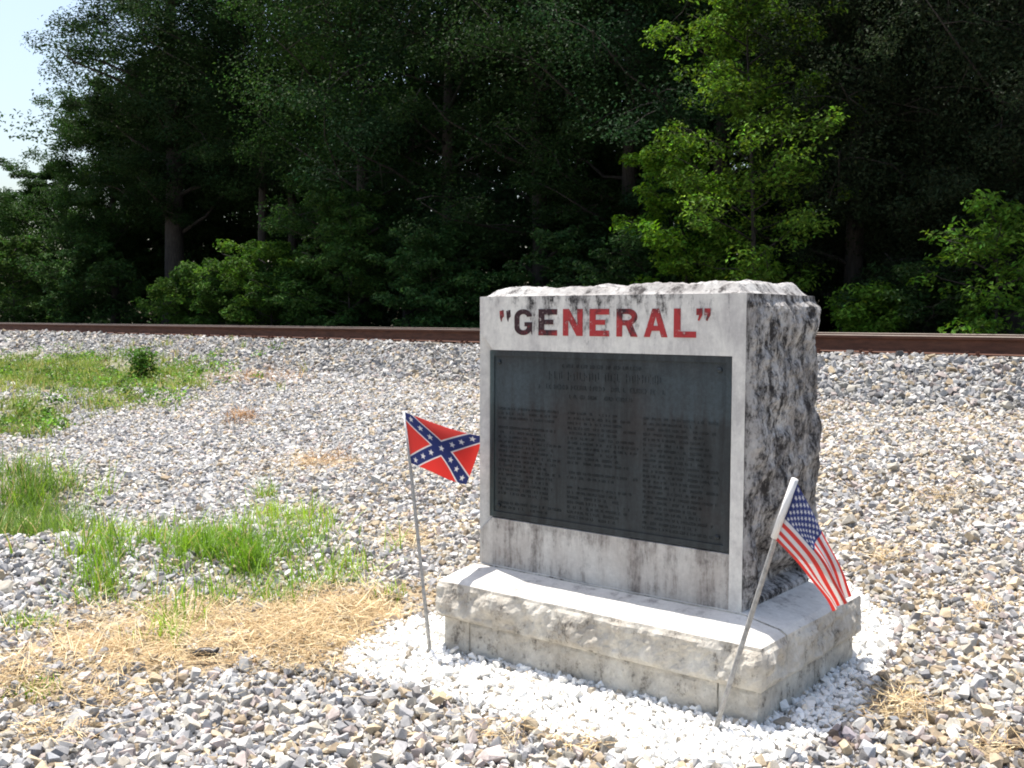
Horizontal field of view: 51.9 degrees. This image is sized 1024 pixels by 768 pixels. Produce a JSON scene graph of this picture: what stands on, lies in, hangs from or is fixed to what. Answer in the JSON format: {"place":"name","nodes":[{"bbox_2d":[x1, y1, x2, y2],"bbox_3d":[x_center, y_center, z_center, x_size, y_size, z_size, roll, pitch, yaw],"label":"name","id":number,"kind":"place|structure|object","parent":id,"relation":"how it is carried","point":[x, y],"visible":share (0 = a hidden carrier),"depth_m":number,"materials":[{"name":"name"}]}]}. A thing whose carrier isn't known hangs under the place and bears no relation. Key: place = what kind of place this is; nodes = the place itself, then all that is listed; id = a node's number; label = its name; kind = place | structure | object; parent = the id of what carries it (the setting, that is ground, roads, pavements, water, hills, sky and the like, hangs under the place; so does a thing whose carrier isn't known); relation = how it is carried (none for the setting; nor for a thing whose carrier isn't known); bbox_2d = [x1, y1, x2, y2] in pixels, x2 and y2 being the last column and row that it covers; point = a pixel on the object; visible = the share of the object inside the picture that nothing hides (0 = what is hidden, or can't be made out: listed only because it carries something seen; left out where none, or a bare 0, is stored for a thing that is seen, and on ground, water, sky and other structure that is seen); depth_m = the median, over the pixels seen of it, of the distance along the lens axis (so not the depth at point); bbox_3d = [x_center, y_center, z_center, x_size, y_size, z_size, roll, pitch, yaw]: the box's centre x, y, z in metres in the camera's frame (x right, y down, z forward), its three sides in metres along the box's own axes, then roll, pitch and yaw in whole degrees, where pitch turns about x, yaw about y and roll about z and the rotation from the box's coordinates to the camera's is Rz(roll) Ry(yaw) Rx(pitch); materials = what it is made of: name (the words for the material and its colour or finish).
{"place":"outdoors","nodes":[
{"label":"outdoors","id":0,"kind":"place"},
{"bbox_2d":[0,445,162,557],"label":"grass","id":1,"kind":"structure","parent":0,"point":[14,524],"depth_m":7.18,"materials":[{"name":"green plant"}]},
{"bbox_2d":[0,0,957,318],"label":"sky","id":2,"kind":"structure","parent":0,"point":[19,75],"materials":[{"name":"white"}]},
{"bbox_2d":[0,320,1023,767],"bbox_3d":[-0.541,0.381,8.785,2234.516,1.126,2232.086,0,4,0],"label":"ground","id":3,"kind":"structure","parent":0,"point":[310,662],"depth_m":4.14,"materials":[{"name":"grey gravel"}]},
{"bbox_2d":[0,193,74,308],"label":"broadleaf tree","id":4,"kind":"object","parent":3,"relation":"on","point":[10,255],"visible":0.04,"depth_m":41.53,"materials":[{"name":"green plant"}]},
{"bbox_2d":[0,232,84,322],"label":"bush","id":5,"kind":"object","parent":3,"relation":"on","point":[26,242],"visible":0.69,"depth_m":34.17,"materials":[{"name":"green plant"}]},
{"bbox_2d":[0,157,117,322],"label":"broadleaf tree","id":6,"kind":"object","parent":3,"relation":"on","point":[34,191],"visible":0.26,"depth_m":36.31,"materials":[{"name":"green plant"}]},
{"bbox_2d":[9,241,154,323],"bbox_3d":[-12.258,-2.611,31.147,3.943,3.284,3.651,0,4,0],"label":"bush","id":7,"kind":"object","parent":3,"relation":"on","point":[80,264],"visible":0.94,"depth_m":30.68,"materials":[{"name":"green plant"}]},
{"bbox_2d":[1,76,194,323],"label":"broadleaf tree","id":8,"kind":"object","parent":3,"relation":"on","point":[92,230],"visible":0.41,"depth_m":33.21,"materials":[{"name":"green plant"}]},
{"bbox_2d":[121,345,163,381],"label":"weed plant","id":9,"kind":"object","parent":3,"relation":"on","point":[142,361],"visible":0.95,"depth_m":14.80,"materials":[{"name":"green plant"}]},
{"bbox_2d":[19,0,275,323],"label":"broadleaf tree","id":10,"kind":"object","parent":3,"relation":"on","point":[177,225],"visible":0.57,"depth_m":31.00,"materials":[{"name":"green plant"}]},
{"bbox_2d":[0,331,307,438],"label":"bank grass","id":11,"kind":"structure","parent":3,"relation":"on","point":[35,379],"depth_m":14.48,"materials":[{"name":"green plant"}]},
{"bbox_2d":[76,73,232,323],"bbox_3d":[-12.259,-6.022,37.281,6.142,9.475,6.664,0,4,0],"label":"broadleaf tree","id":12,"kind":"object","parent":3,"relation":"on","point":[144,296],"visible":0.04,"depth_m":36.61,"materials":[{"name":"green plant"}]},
{"bbox_2d":[0,26,328,324],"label":"broadleaf tree","id":13,"kind":"object","parent":3,"relation":"on","point":[234,233],"visible":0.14,"depth_m":34.00,"materials":[{"name":"green plant"}]},
{"bbox_2d":[130,270,233,324],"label":"bush","id":14,"kind":"object","parent":3,"relation":"on","point":[166,289],"visible":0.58,"depth_m":26.34,"materials":[{"name":"green plant"}]},
{"bbox_2d":[0,435,411,703],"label":"grass","id":15,"kind":"structure","parent":3,"relation":"on","point":[249,553],"depth_m":5.06,"materials":[{"name":"green plant"}]},
{"bbox_2d":[174,253,277,325],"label":"bush","id":16,"kind":"object","parent":3,"relation":"on","point":[220,297],"visible":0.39,"depth_m":24.83,"materials":[{"name":"green plant"}]},
{"bbox_2d":[37,0,446,323],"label":"broadleaf tree","id":17,"kind":"object","parent":3,"relation":"on","point":[262,190],"visible":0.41,"depth_m":28.48,"materials":[{"name":"green plant"}]},
{"bbox_2d":[193,239,337,325],"bbox_3d":[-5.551,-1.907,24.076,3.263,2.800,2.886,0,4,0],"label":"bush","id":18,"kind":"object","parent":3,"relation":"on","point":[273,252],"visible":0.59,"depth_m":23.61,"materials":[{"name":"green plant"}]},
{"bbox_2d":[126,0,444,325],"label":"broadleaf tree","id":19,"kind":"object","parent":3,"relation":"on","point":[292,240],"visible":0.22,"depth_m":28.99,"materials":[{"name":"green plant"}]},
{"bbox_2d":[204,355,367,466],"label":"dry weeds","id":20,"kind":"object","parent":3,"relation":"on","point":[245,412],"visible":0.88,"depth_m":10.78,"materials":[{"name":"plant"}]},
{"bbox_2d":[123,20,463,317],"bbox_3d":[-6.661,-6.520,34.141,10.717,10.880,10.930,0,4,0],"label":"broadleaf tree","id":21,"kind":"object","parent":3,"relation":"on","point":[246,217],"visible":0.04,"depth_m":32.45,"materials":[{"name":"green plant"}]},
{"bbox_2d":[245,262,374,326],"bbox_3d":[-4.692,-1.623,23.536,2.594,2.324,3.077,-3,5,-41],"label":"bush","id":22,"kind":"object","parent":3,"relation":"on","point":[293,278],"visible":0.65,"depth_m":23.11,"materials":[{"name":"green plant"}]},
{"bbox_2d":[257,188,403,326],"bbox_3d":[-3.455,-2.303,22.785,2.887,3.836,3.229,3,5,43],"label":"bush","id":23,"kind":"object","parent":3,"relation":"on","point":[349,221],"visible":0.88,"depth_m":22.21,"materials":[{"name":"green plant"}]},
{"bbox_2d":[206,0,597,326],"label":"broadleaf tree","id":24,"kind":"object","parent":3,"relation":"on","point":[306,221],"visible":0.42,"depth_m":24.09,"materials":[{"name":"green plant"}]},
{"bbox_2d":[239,0,573,326],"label":"broadleaf tree","id":25,"kind":"object","parent":3,"relation":"on","point":[377,211],"visible":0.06,"depth_m":28.78,"materials":[{"name":"green plant"}]},
{"bbox_2d":[363,222,490,327],"bbox_3d":[-1.631,-1.717,20.667,2.437,2.917,2.568,0,4,0],"label":"bush","id":26,"kind":"object","parent":3,"relation":"on","point":[435,250],"visible":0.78,"depth_m":20.25,"materials":[{"name":"green plant"}]},
{"bbox_2d":[253,0,623,327],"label":"broadleaf tree","id":27,"kind":"object","parent":3,"relation":"on","point":[380,130],"visible":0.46,"depth_m":22.52,"materials":[{"name":"green plant"}]},
{"bbox_2d":[410,269,527,327],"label":"bush","id":28,"kind":"object","parent":3,"relation":"on","point":[472,283],"visible":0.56,"depth_m":19.66,"materials":[{"name":"green plant"}]},
{"bbox_2d":[310,0,662,302],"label":"broadleaf tree","id":29,"kind":"object","parent":3,"relation":"on","point":[498,265],"visible":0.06,"depth_m":26.90,"materials":[{"name":"green plant"}]},
{"bbox_2d":[0,1,1004,333],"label":"woods","id":30,"kind":"object","parent":3,"relation":"on","point":[392,313],"visible":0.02,"depth_m":33.40,"materials":[{"name":"green plant"}]},
{"bbox_2d":[0,448,1023,760],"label":"dry straw","id":31,"kind":"object","parent":3,"relation":"on","point":[334,606],"visible":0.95,"depth_m":3.95,"materials":[{"name":"beige plant"}]},
{"bbox_2d":[192,647,219,656],"bbox_3d":[-1.090,0.954,3.751,0.097,0.033,0.031,0,4,-8],"label":"rock","id":32,"kind":"object","parent":31,"relation":"on","point":[210,650],"visible":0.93,"depth_m":3.74,"materials":[{"name":"grey stone"}]},
{"bbox_2d":[0,329,1023,411],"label":"ballast","id":33,"kind":"structure","parent":3,"relation":"on","point":[431,360],"depth_m":13.06,"materials":[{"name":"gravel"}]},
{"bbox_2d":[0,322,1023,362],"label":"railway track","id":34,"kind":"structure","parent":33,"relation":"on","point":[991,345],"depth_m":14.95,"materials":[{"name":"metal"}]},
{"bbox_2d":[345,0,716,286],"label":"broadleaf tree","id":35,"kind":"object","parent":3,"relation":"on","point":[498,233],"visible":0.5,"depth_m":20.57,"materials":[{"name":"green plant"}]},
{"bbox_2d":[502,225,635,287],"bbox_3d":[1.031,-1.434,18.604,2.362,2.706,2.384,2,4,27],"label":"bush","id":36,"kind":"object","parent":3,"relation":"on","point":[565,245],"visible":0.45,"depth_m":18.23,"materials":[{"name":"green plant"}]},
{"bbox_2d":[412,0,736,280],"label":"broadleaf tree","id":37,"kind":"object","parent":3,"relation":"on","point":[448,132],"visible":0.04,"depth_m":24.23,"materials":[{"name":"green plant"}]},
{"bbox_2d":[474,1,823,272],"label":"broadleaf tree","id":38,"kind":"object","parent":3,"relation":"on","point":[583,112],"visible":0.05,"depth_m":21.11,"materials":[{"name":"green plant"}]},
{"bbox_2d":[401,0,901,281],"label":"broadleaf tree","id":39,"kind":"object","parent":3,"relation":"on","point":[628,177],"visible":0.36,"depth_m":19.11,"materials":[{"name":"green plant"}]},
{"bbox_2d":[575,220,728,286],"bbox_3d":[2.310,-1.278,16.875,2.593,2.585,2.580,0,4,0],"label":"bush","id":40,"kind":"object","parent":3,"relation":"on","point":[643,264],"visible":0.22,"depth_m":16.60,"materials":[{"name":"green plant"}]},
{"bbox_2d":[609,136,750,284],"bbox_3d":[2.621,-1.871,16.377,2.255,3.747,2.892,0,4,0],"label":"young tree","id":41,"kind":"object","parent":3,"relation":"on","point":[656,165],"visible":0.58,"depth_m":15.95,"materials":[{"name":"green plant"}]},
{"bbox_2d":[510,0,911,270],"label":"broadleaf tree","id":42,"kind":"object","parent":3,"relation":"on","point":[617,35],"visible":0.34,"depth_m":17.27,"materials":[{"name":"green plant"}]},
{"bbox_2d":[639,0,874,291],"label":"young tree","id":43,"kind":"object","parent":3,"relation":"on","point":[721,79],"visible":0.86,"depth_m":14.58,"materials":[{"name":"green plant"}]},
{"bbox_2d":[730,249,788,281],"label":"bush","id":44,"kind":"object","parent":3,"relation":"on","point":[761,266],"visible":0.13,"depth_m":15.10,"materials":[{"name":"green plant"}]},
{"bbox_2d":[637,0,956,282],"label":"broadleaf tree","id":45,"kind":"object","parent":3,"relation":"on","point":[767,211],"visible":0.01,"depth_m":20.80,"materials":[{"name":"green plant"}]},
{"bbox_2d":[680,1,986,326],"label":"broadleaf tree","id":46,"kind":"object","parent":3,"relation":"on","point":[834,279],"visible":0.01,"depth_m":19.26,"materials":[{"name":"green plant"}]},
{"bbox_2d":[726,0,1010,331],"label":"cedar tree","id":47,"kind":"object","parent":3,"relation":"on","point":[855,253],"visible":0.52,"depth_m":15.06,"materials":[{"name":"green plant"}]},
{"bbox_2d":[715,0,1023,332],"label":"cedar tree","id":48,"kind":"object","parent":3,"relation":"on","point":[867,211],"visible":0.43,"depth_m":14.34,"materials":[{"name":"green plant"}]},
{"bbox_2d":[823,280,929,332],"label":"bush","id":49,"kind":"object","parent":3,"relation":"on","point":[858,317],"visible":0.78,"depth_m":13.61,"materials":[{"name":"green plant"}]},
{"bbox_2d":[759,1,1003,333],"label":"broadleaf tree","id":50,"kind":"object","parent":3,"relation":"on","point":[921,153],"depth_m":18.48,"materials":[{"name":"green plant"}]},
{"bbox_2d":[759,0,1023,334],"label":"cedar tree","id":51,"kind":"object","parent":3,"relation":"on","point":[1008,135],"visible":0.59,"depth_m":13.18,"materials":[{"name":"green plant"}]},
{"bbox_2d":[832,256,1018,333],"bbox_3d":[5.549,-0.754,13.788,2.315,1.861,2.026,-3,5,-41],"label":"bush","id":52,"kind":"object","parent":3,"relation":"on","point":[944,308],"visible":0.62,"depth_m":13.43,"materials":[{"name":"green plant"}]},
{"bbox_2d":[874,0,1023,247],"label":"cedar tree","id":53,"kind":"object","parent":3,"relation":"on","point":[983,18],"visible":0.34,"depth_m":13.08,"materials":[{"name":"green plant"}]},
{"bbox_2d":[906,189,1023,334],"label":"bush","id":54,"kind":"object","parent":3,"relation":"on","point":[996,233],"visible":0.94,"depth_m":12.19,"materials":[{"name":"green plant"}]},
{"bbox_2d":[326,577,912,767],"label":"white gravel","id":55,"kind":"structure","parent":0,"point":[455,672],"depth_m":3.35,"materials":[{"name":"white gravel"}]},
{"bbox_2d":[403,411,479,652],"bbox_3d":[-0.239,0.558,3.949,0.336,0.926,0.089,-2,4,-30],"label":"stick flag","id":56,"kind":"object","parent":55,"relation":"in","point":[446,452],"visible":1,"depth_m":3.89,"materials":[{"name":"fabric"}]},
{"bbox_2d":[435,279,861,726],"bbox_3d":[0.478,0.370,3.788,1.355,1.471,0.854,3,5,39],"label":"stone monument","id":57,"kind":"object","parent":55,"relation":"on","point":[648,451],"visible":0.95,"depth_m":3.54,"materials":[{"name":"stone"}]},
{"bbox_2d":[714,478,850,728],"bbox_3d":[0.741,0.662,2.980,0.399,0.817,0.136,2,4,29],"label":"stick flag","id":58,"kind":"object","parent":55,"relation":"in","point":[797,535],"visible":1,"depth_m":2.89,"materials":[{"name":"fabric"}]}
]}

